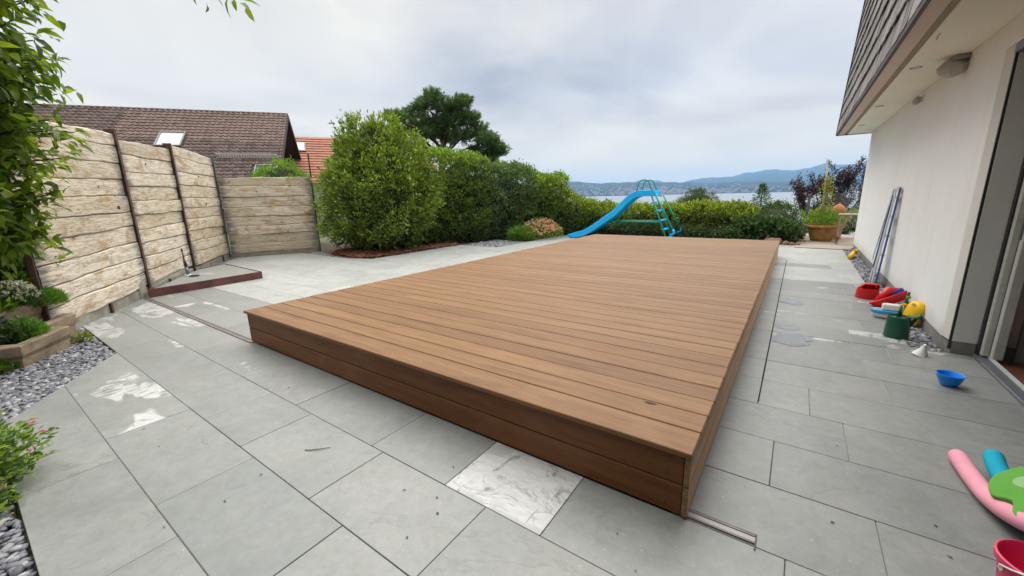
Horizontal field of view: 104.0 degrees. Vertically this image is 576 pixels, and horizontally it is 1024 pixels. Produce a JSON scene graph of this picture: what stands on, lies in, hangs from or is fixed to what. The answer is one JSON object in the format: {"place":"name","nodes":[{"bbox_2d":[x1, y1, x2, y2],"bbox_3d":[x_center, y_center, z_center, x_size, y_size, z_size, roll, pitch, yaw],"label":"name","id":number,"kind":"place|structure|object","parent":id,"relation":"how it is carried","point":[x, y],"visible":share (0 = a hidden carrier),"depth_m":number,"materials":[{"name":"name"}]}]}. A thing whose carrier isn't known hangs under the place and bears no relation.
{"place":"outdoors","nodes":[
{"label":"outdoors","id":0,"kind":"place"},
{"bbox_2d":[0,295,19,312],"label":"yellow leaf plant","id":1,"kind":"object","parent":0,"point":[6,304],"visible":0.97,"depth_m":3.57,"materials":[{"name":"green plant"}]},
{"bbox_2d":[0,0,871,182],"label":"sky","id":2,"kind":"structure","parent":0,"point":[593,91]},
{"bbox_2d":[4,235,1023,575],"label":"terrace paving","id":3,"kind":"structure","parent":0,"point":[852,423],"depth_m":1.98,"materials":[{"name":"grey tile"}]},
{"bbox_2d":[143,297,253,342],"bbox_3d":[-3.902,0.323,4.808,3.500,0.007,0.057,8,16,34],"label":"guide rail","id":4,"kind":"object","parent":3,"relation":"on","point":[242,337],"visible":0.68,"depth_m":4.51,"materials":[{"name":"silver metal"}]},
{"bbox_2d":[148,263,262,297],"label":"raised platform","id":5,"kind":"structure","parent":3,"relation":"on","point":[217,275],"depth_m":6.58,"materials":[{"name":"grey stone"}]},
{"bbox_2d":[180,248,199,276],"bbox_3d":[-5.428,-0.430,6.738,0.395,0.462,0.146,8,16,34],"label":"standpipe","id":6,"kind":"object","parent":5,"relation":"on","point":[186,268],"visible":1,"depth_m":6.79,"materials":[{"name":"metal"}]},
{"bbox_2d":[218,154,320,258],"bbox_3d":[-6.015,-2.043,9.959,2.015,2.520,0.142,-8,14,-27],"label":"timber fence","id":7,"kind":"object","parent":3,"relation":"on","point":[232,189],"visible":0.99,"depth_m":9.95,"materials":[{"name":"brown wood"}]},
{"bbox_2d":[217,252,329,264],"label":"gravel","id":8,"kind":"structure","parent":3,"relation":"on","point":[314,253],"depth_m":10.07,"materials":[{"name":"grey gravel"}]},
{"bbox_2d":[243,234,779,517],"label":"pool deck","id":9,"kind":"structure","parent":3,"relation":"on","point":[613,361],"depth_m":2.84,"materials":[{"name":"brown wood"}]},
{"bbox_2d":[568,179,681,236],"bbox_3d":[3.185,-2.257,11.609,3.232,1.686,0.823,8,16,34],"label":"garden slide","id":10,"kind":"object","parent":3,"relation":"on","point":[624,204],"visible":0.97,"depth_m":11.24,"materials":[{"name":"blue plastic"}]},
{"bbox_2d":[687,508,756,549],"bbox_3d":[0.821,0.948,1.585,0.253,0.007,0.083,8,16,34],"label":"guide rail","id":11,"kind":"object","parent":3,"relation":"on","point":[729,529],"visible":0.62,"depth_m":1.58,"materials":[{"name":"silver metal"}]},
{"bbox_2d":[764,237,781,243],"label":"stone block","id":12,"kind":"structure","parent":3,"relation":"on","point":[773,238],"depth_m":9.83,"materials":[{"name":"beige stone"}]},
{"bbox_2d":[775,322,801,330],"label":"puddle","id":13,"kind":"object","parent":3,"relation":"on","point":[783,326],"visible":1,"depth_m":3.87,"materials":[{"name":"liquid"}]},
{"bbox_2d":[779,298,803,305],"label":"puddle","id":14,"kind":"object","parent":3,"relation":"on","point":[792,301],"visible":1,"depth_m":4.76,"materials":[{"name":"liquid"}]},
{"bbox_2d":[772,333,813,345],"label":"puddle","id":15,"kind":"object","parent":3,"relation":"on","point":[794,339],"visible":1,"depth_m":3.56,"materials":[{"name":"liquid"}]},
{"bbox_2d":[855,283,879,299],"bbox_3d":[4.317,0.029,4.852,0.230,0.176,0.230,8,16,34],"label":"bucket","id":16,"kind":"object","parent":3,"relation":"on","point":[870,291],"visible":0.94,"depth_m":4.81,"materials":[{"name":"red plastic"}]},
{"bbox_2d":[870,303,904,317],"bbox_3d":[3.831,0.232,4.066,0.293,0.145,0.139,9,13,38],"label":"toy boat","id":17,"kind":"object","parent":3,"relation":"on","point":[884,310],"visible":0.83,"depth_m":4.04,"materials":[{"name":"white plastic"}]},
{"bbox_2d":[869,287,907,307],"bbox_3d":[4.155,0.092,4.446,0.339,0.186,0.157,-26,-10,19],"label":"toy boat","id":18,"kind":"object","parent":3,"relation":"on","point":[892,295],"visible":0.86,"depth_m":4.39,"materials":[{"name":"red plastic"}]},
{"bbox_2d":[843,250,942,351],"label":"gravel","id":19,"kind":"structure","parent":3,"relation":"on","point":[919,337],"depth_m":3.76,"materials":[{"name":"grey gravel"}]},
{"bbox_2d":[848,249,858,258],"bbox_3d":[6.540,-0.658,7.681,0.499,0.160,0.118,-12,16,-38],"label":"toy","id":20,"kind":"object","parent":19,"relation":"on","point":[851,255],"visible":1,"depth_m":7.68,"materials":[{"name":"yellow plastic"}]},
{"bbox_2d":[869,187,901,283],"bbox_3d":[5.051,-0.691,5.439,0.144,1.326,0.322,8,16,34],"label":"ladder","id":21,"kind":"object","parent":19,"relation":"on","point":[879,253],"visible":0.91,"depth_m":5.37,"materials":[{"name":"metal"}]},
{"bbox_2d":[904,292,910,306],"bbox_3d":[4.039,0.168,4.112,0.059,0.254,0.050,8,16,34],"label":"toy rake","id":22,"kind":"object","parent":19,"relation":"on","point":[908,296],"visible":0.62,"depth_m":4.09,"materials":[{"name":"green plastic"}]},
{"bbox_2d":[900,301,924,325],"bbox_3d":[3.882,0.240,3.876,0.138,0.241,0.220,2,13,15],"label":"jug","id":23,"kind":"object","parent":19,"relation":"on","point":[914,308],"visible":0.75,"depth_m":3.81,"materials":[{"name":"yellow plastic"}]},
{"bbox_2d":[883,306,925,339],"bbox_3d":[3.447,0.301,3.522,0.238,0.281,0.172,8,16,34],"label":"watering can","id":24,"kind":"object","parent":3,"relation":"on","point":[898,325],"visible":1,"depth_m":3.50,"materials":[{"name":"green plastic"}]},
{"bbox_2d":[912,344,927,356],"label":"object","id":25,"kind":"object","parent":3,"relation":"on","point":[921,351],"visible":0.98,"depth_m":3.14,"materials":[{"name":"white plastic"}]},
{"bbox_2d":[934,370,966,387],"bbox_3d":[2.917,0.611,2.667,0.140,0.083,0.140,-8,15,-27],"label":"bowl","id":26,"kind":"object","parent":3,"relation":"on","point":[949,378],"visible":1,"depth_m":2.65,"materials":[{"name":"blue plastic"}]},
{"bbox_2d":[947,449,1023,531],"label":"pool noodle","id":27,"kind":"object","parent":3,"relation":"on","point":[972,477],"visible":0.91,"depth_m":1.67,"materials":[{"name":"pink plastic"}]},
{"bbox_2d":[988,467,1023,515],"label":"foam board","id":28,"kind":"object","parent":27,"relation":"on","point":[1007,486],"visible":0.94,"depth_m":1.58,"materials":[{"name":"green plastic"}]},
{"bbox_2d":[982,449,1008,477],"bbox_3d":[2.052,0.869,1.464,0.167,0.104,0.824,2,13,13],"label":"pool noodle","id":29,"kind":"object","parent":3,"relation":"on","point":[995,462],"visible":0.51,"depth_m":1.77,"materials":[{"name":"teal plastic"}]},
{"bbox_2d":[993,539,1023,575],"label":"bucket","id":30,"kind":"object","parent":3,"relation":"on","point":[1009,555],"visible":1,"depth_m":1.29,"materials":[{"name":"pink plastic"}]},
{"bbox_2d":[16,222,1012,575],"bbox_3d":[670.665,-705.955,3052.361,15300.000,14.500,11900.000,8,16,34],"label":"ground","id":31,"kind":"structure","parent":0,"point":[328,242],"depth_m":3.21,"materials":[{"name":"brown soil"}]},
{"bbox_2d":[0,349,109,575],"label":"planting bed","id":32,"kind":"object","parent":31,"relation":"on","point":[14,509],"depth_m":1.81,"materials":[{"name":"soil"}]},
{"bbox_2d":[0,359,20,371],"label":"ground plant","id":33,"kind":"object","parent":32,"relation":"on","point":[5,367],"visible":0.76,"depth_m":3.28,"materials":[{"name":"green plant"}]},
{"bbox_2d":[0,326,70,373],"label":"planter stone","id":34,"kind":"object","parent":32,"relation":"on","point":[36,349],"visible":0.65,"depth_m":3.49,"materials":[{"name":"beige stone"}]},
{"bbox_2d":[0,322,35,344],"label":"leafy plant","id":35,"kind":"object","parent":34,"relation":"in","point":[16,333],"visible":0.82,"depth_m":3.43,"materials":[{"name":"green plant"}]},
{"bbox_2d":[0,302,42,322],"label":"planter stone","id":36,"kind":"object","parent":34,"relation":"on","point":[25,311],"visible":0.27,"depth_m":3.77,"materials":[{"name":"brown stone"}]},
{"bbox_2d":[0,280,28,301],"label":"planter stone","id":37,"kind":"object","parent":36,"relation":"on","point":[10,292],"visible":0.02,"depth_m":3.79,"materials":[{"name":"concrete"}]},
{"bbox_2d":[0,254,32,284],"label":"plant","id":38,"kind":"object","parent":37,"relation":"in","point":[21,273],"visible":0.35,"depth_m":3.82,"materials":[{"name":"green plant"}]},
{"bbox_2d":[0,280,44,310],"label":"white flower cushion","id":39,"kind":"object","parent":36,"relation":"in","point":[20,288],"visible":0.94,"depth_m":3.71,"materials":[{"name":"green plant"}]},
{"bbox_2d":[17,286,70,307],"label":"green tuft","id":40,"kind":"object","parent":36,"relation":"in","point":[53,295],"visible":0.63,"depth_m":3.96,"materials":[{"name":"green plant"}]},
{"bbox_2d":[3,313,51,344],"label":"fern like plant","id":41,"kind":"object","parent":34,"relation":"in","point":[40,326],"visible":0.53,"depth_m":3.56,"materials":[{"name":"green plant"}]},
{"bbox_2d":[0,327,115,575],"bbox_3d":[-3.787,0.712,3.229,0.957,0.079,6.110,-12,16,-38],"label":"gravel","id":42,"kind":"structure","parent":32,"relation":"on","point":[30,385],"depth_m":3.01,"materials":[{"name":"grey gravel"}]},
{"bbox_2d":[0,476,22,513],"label":"pink geranium","id":43,"kind":"object","parent":42,"relation":"on","point":[8,494],"visible":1,"depth_m":1.76,"materials":[{"name":"green plant"}]},
{"bbox_2d":[0,411,59,484],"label":"pink geranium","id":44,"kind":"object","parent":42,"relation":"on","point":[8,460],"visible":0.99,"depth_m":1.96,"materials":[{"name":"green plant"}]},
{"bbox_2d":[70,329,93,344],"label":"weed","id":45,"kind":"object","parent":42,"relation":"on","point":[79,338],"visible":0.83,"depth_m":3.97,"materials":[{"name":"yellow plant"}]},
{"bbox_2d":[45,313,76,336],"bbox_3d":[-4.627,0.431,3.998,0.250,0.253,0.479,-6,14,-20],"label":"planter stone","id":46,"kind":"object","parent":32,"relation":"on","point":[66,319],"visible":0.25,"depth_m":4.08,"materials":[{"name":"beige stone"}]},
{"bbox_2d":[0,0,257,282],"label":"leafy tree","id":47,"kind":"object","parent":32,"relation":"on","point":[19,218],"visible":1,"depth_m":3.26,"materials":[{"name":"green plant"}]},
{"bbox_2d":[5,121,230,329],"bbox_3d":[-5.814,-1.238,6.625,0.148,2.430,6.287,-6,14,-20],"label":"timber fence","id":48,"kind":"object","parent":31,"relation":"on","point":[99,276],"visible":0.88,"depth_m":5.42,"materials":[{"name":"brown wood"}]},
{"bbox_2d":[9,103,300,237],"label":"neighbour house","id":49,"kind":"structure","parent":31,"relation":"on","point":[238,144],"depth_m":21.72,"materials":[{"name":"brown tile"}]},
{"bbox_2d":[248,155,327,242],"bbox_3d":[-6.980,-2.702,12.377,2.197,2.785,2.296,-7,14,-22],"label":"garden shrub","id":50,"kind":"object","parent":31,"relation":"on","point":[282,170],"visible":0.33,"depth_m":11.90,"materials":[{"name":"green plant"}]},
{"bbox_2d":[284,136,434,221],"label":"orange roofed house","id":51,"kind":"structure","parent":31,"relation":"on","point":[317,149],"depth_m":28.79,"materials":[{"name":"tile"}]},
{"bbox_2d":[321,235,556,258],"bbox_3d":[-2.782,-1.382,12.360,6.200,0.050,8.000,8,16,34],"label":"planting bed","id":52,"kind":"object","parent":31,"relation":"on","point":[328,249],"depth_m":11.37,"materials":[{"name":"soil"}]},
{"bbox_2d":[310,108,447,252],"bbox_3d":[-3.488,-2.722,10.572,3.566,3.711,3.578,8,16,34],"label":"round bush","id":53,"kind":"object","parent":52,"relation":"on","point":[374,179],"visible":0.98,"depth_m":9.76,"materials":[{"name":"green plant"}]},
{"bbox_2d":[323,245,457,258],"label":"gravel","id":54,"kind":"structure","parent":52,"relation":"on","point":[380,257],"depth_m":9.67,"materials":[{"name":"grey gravel"}]},
{"bbox_2d":[331,241,457,257],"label":"bark mulch","id":55,"kind":"object","parent":52,"relation":"on","point":[355,252],"visible":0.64,"depth_m":10.23,"materials":[{"name":"brown wood"}]},
{"bbox_2d":[382,84,512,170],"bbox_3d":[-2.211,-4.401,14.387,4.438,5.077,2.334,-3,13,-6],"label":"pine tree","id":56,"kind":"object","parent":52,"relation":"on","point":[449,122],"visible":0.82,"depth_m":13.62,"materials":[{"name":"green plant"}]},
{"bbox_2d":[402,141,495,244],"bbox_3d":[-2.086,-2.902,12.000,3.213,3.036,2.153,-7,14,-23],"label":"hedge shrub","id":57,"kind":"object","parent":52,"relation":"on","point":[451,219],"visible":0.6,"depth_m":11.61,"materials":[{"name":"green plant"}]},
{"bbox_2d":[447,155,538,241],"bbox_3d":[-0.599,-2.939,12.766,2.976,2.700,2.208,-9,15,-30],"label":"hedge shrub","id":58,"kind":"object","parent":52,"relation":"on","point":[503,197],"visible":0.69,"depth_m":12.19,"materials":[{"name":"green plant"}]},
{"bbox_2d":[464,239,526,246],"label":"gravel","id":59,"kind":"structure","parent":52,"relation":"on","point":[495,243],"depth_m":11.47,"materials":[{"name":"grey gravel"}]},
{"bbox_2d":[505,223,536,240],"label":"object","id":60,"kind":"object","parent":52,"relation":"on","point":[519,230],"visible":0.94,"depth_m":11.88,"materials":[{"name":"green plant"}]},
{"bbox_2d":[490,169,572,235],"bbox_3d":[0.628,-3.000,13.530,2.708,2.414,2.027,-6,14,-21],"label":"hedge shrub","id":61,"kind":"object","parent":52,"relation":"on","point":[541,209],"visible":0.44,"depth_m":12.98,"materials":[{"name":"green plant"}]},
{"bbox_2d":[518,217,563,240],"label":"flowering bush","id":62,"kind":"object","parent":52,"relation":"on","point":[552,225],"visible":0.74,"depth_m":12.24,"materials":[{"name":"pink plant"}]},
{"bbox_2d":[675,187,720,203],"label":"dark round shrub","id":63,"kind":"object","parent":31,"relation":"on","point":[701,195],"visible":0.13,"depth_m":14.68,"materials":[{"name":"green plant"}]},
{"bbox_2d":[749,182,775,208],"bbox_3d":[7.634,-2.303,12.292,1.259,1.848,1.314,-9,15,-31],"label":"young conifer","id":64,"kind":"object","parent":31,"relation":"on","point":[762,189],"visible":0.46,"depth_m":12.12,"materials":[{"name":"green plant"}]},
{"bbox_2d":[787,156,866,230],"bbox_3d":[11.012,-1.909,13.620,3.087,4.970,1.726,8,16,34],"label":"purple tree","id":65,"kind":"object","parent":31,"relation":"on","point":[843,185],"visible":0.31,"depth_m":13.36,"materials":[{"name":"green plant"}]},
{"bbox_2d":[836,0,1023,406],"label":"house","id":66,"kind":"structure","parent":31,"relation":"on","point":[946,155],"depth_m":3.31,"materials":[{"name":"white stucco"},{"name":"shingle"},{"name":"glass"}]},
{"bbox_2d":[912,94,923,104],"bbox_3d":[4.910,-2.276,4.844,0.085,0.099,0.102,8,16,34],"label":"wall lamp","id":67,"kind":"object","parent":66,"relation":"attached to","point":[916,100],"visible":1,"depth_m":4.83,"materials":[{"name":"white plastic"}]},
{"bbox_2d":[936,53,971,77],"bbox_3d":[3.953,-1.977,3.585,0.201,0.167,0.205,8,16,34],"label":"wall lamp","id":68,"kind":"object","parent":66,"relation":"attached to","point":[954,65],"visible":1,"depth_m":3.53,"materials":[{"name":"metal"}]},
{"bbox_2d":[520,180,862,196],"bbox_3d":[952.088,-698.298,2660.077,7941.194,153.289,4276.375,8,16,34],"label":"hills","id":69,"kind":"structure","parent":0,"point":[751,186],"depth_m":2952.75,"materials":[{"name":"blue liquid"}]},
{"bbox_2d":[568,182,814,195],"bbox_3d":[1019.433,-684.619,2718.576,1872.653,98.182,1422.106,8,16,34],"label":"town","id":70,"kind":"object","parent":69,"relation":"on","point":[662,189],"visible":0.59,"depth_m":2518.81},
{"bbox_2d":[575,191,859,220],"bbox_3d":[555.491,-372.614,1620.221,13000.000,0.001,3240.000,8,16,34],"label":"water","id":71,"kind":"structure","parent":0,"point":[776,196],"depth_m":810.29,"materials":[{"name":"grey liquid"}]},
{"bbox_2d":[636,163,865,182],"bbox_3d":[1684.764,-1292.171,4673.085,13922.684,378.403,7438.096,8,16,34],"label":"mountains","id":72,"kind":"structure","parent":0,"point":[774,175],"depth_m":5256.56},
{"bbox_2d":[794,234,853,250],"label":"terrace","id":73,"kind":"structure","parent":0,"point":[845,242],"depth_m":9.56,"materials":[{"name":"stone"}]},
{"bbox_2d":[805,224,841,240],"bbox_3d":[7.918,-1.415,10.222,0.778,0.403,0.778,8,16,34],"label":"terracotta pot","id":74,"kind":"object","parent":73,"relation":"on","point":[818,232],"visible":0.73,"depth_m":10.02,"materials":[{"name":"orange ceramic"}]},
{"bbox_2d":[820,164,827,223],"bbox_3d":[7.863,-2.287,10.085,0.080,1.591,0.044,8,16,34],"label":"bamboo pole","id":75,"kind":"object","parent":74,"relation":"in","point":[824,191],"visible":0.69,"depth_m":10.03,"materials":[{"name":"wood"}]},
{"bbox_2d":[808,175,835,218],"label":"climbing plant","id":76,"kind":"object","parent":75,"relation":"attached to","point":[828,182],"visible":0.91,"depth_m":10.04,"materials":[{"name":"green plant"}]},
{"bbox_2d":[803,209,846,227],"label":"potted shrub","id":77,"kind":"object","parent":74,"relation":"in","point":[835,214],"visible":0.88,"depth_m":10.05,"materials":[{"name":"green plant"}]},
{"bbox_2d":[803,193,861,235],"bbox_3d":[8.903,-1.935,10.704,1.705,1.180,0.060,8,16,34],"label":"glass balustrade","id":78,"kind":"object","parent":73,"relation":"on","point":[850,202],"visible":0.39,"depth_m":10.69,"materials":[{"name":"clear glass"}]},
{"bbox_2d":[834,213,857,243],"bbox_3d":[8.155,-1.365,9.309,0.951,0.708,0.400,8,16,34],"label":"folding table","id":79,"kind":"object","parent":73,"relation":"on","point":[841,228],"visible":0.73,"depth_m":9.47,"materials":[{"name":"brown wood"}]},
{"bbox_2d":[831,202,845,239],"bbox_3d":[8.444,-1.746,10.390,0.310,0.948,0.310,8,16,34],"label":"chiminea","id":80,"kind":"object","parent":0,"point":[840,208],"visible":0.4,"depth_m":10.25,"materials":[{"name":"ceramic"}]},
{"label":"planting bed","id":81,"kind":"structure","parent":0,"visible":0},
{"bbox_2d":[540,178,598,234],"bbox_3d":[1.879,-2.838,13.623,2.254,1.991,1.883,1,13,10],"label":"hedge shrub","id":82,"kind":"object","parent":81,"relation":"on","point":[570,214],"visible":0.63,"depth_m":13.18,"materials":[{"name":"green plant"}]},
{"bbox_2d":[577,198,682,234],"bbox_3d":[3.730,-2.335,12.905,3.435,1.263,1.725,8,16,34],"label":"laurel hedge","id":83,"kind":"object","parent":81,"relation":"on","point":[640,211],"visible":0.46,"depth_m":12.59,"materials":[{"name":"green plant"}]},
{"bbox_2d":[591,217,744,238],"bbox_3d":[4.328,-1.744,11.590,4.356,0.661,1.115,8,16,34],"label":"ivy edging","id":84,"kind":"object","parent":81,"relation":"in","point":[654,229],"visible":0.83,"depth_m":11.29,"materials":[{"name":"green plant"}]},
{"bbox_2d":[653,197,761,231],"bbox_3d":[5.551,-2.045,11.609,2.855,1.191,1.734,8,16,34],"label":"laurel hedge","id":85,"kind":"object","parent":81,"relation":"on","point":[708,212],"visible":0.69,"depth_m":11.08,"materials":[{"name":"green plant"}]},
{"bbox_2d":[723,212,809,242],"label":"leafy shrub","id":86,"kind":"object","parent":81,"relation":"on","point":[763,226],"visible":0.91,"depth_m":10.13,"materials":[{"name":"green plant"}]},
{"bbox_2d":[753,198,805,221],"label":"pale shrub","id":87,"kind":"object","parent":81,"relation":"on","point":[774,211],"visible":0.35,"depth_m":11.20,"materials":[{"name":"green plant"}]},
{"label":"soil bank","id":88,"kind":"structure","parent":0,"visible":0},
{"bbox_2d":[0,210,72,300],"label":"leafy shrub","id":89,"kind":"object","parent":88,"relation":"on","point":[59,257],"visible":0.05,"depth_m":4.00,"materials":[{"name":"green plant"}]},
{"bbox_3d":[-4.471,0.471,3.195,0.392,0.225,0.518,-6,14,-20],"label":"planter stone","id":90,"kind":"object","parent":88,"relation":"on","visible":0},
{"bbox_2d":[0,315,10,328],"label":"lilac flowers","id":91,"kind":"object","parent":90,"relation":"in","point":[5,321],"visible":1,"depth_m":3.41,"materials":[{"name":"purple plant"}]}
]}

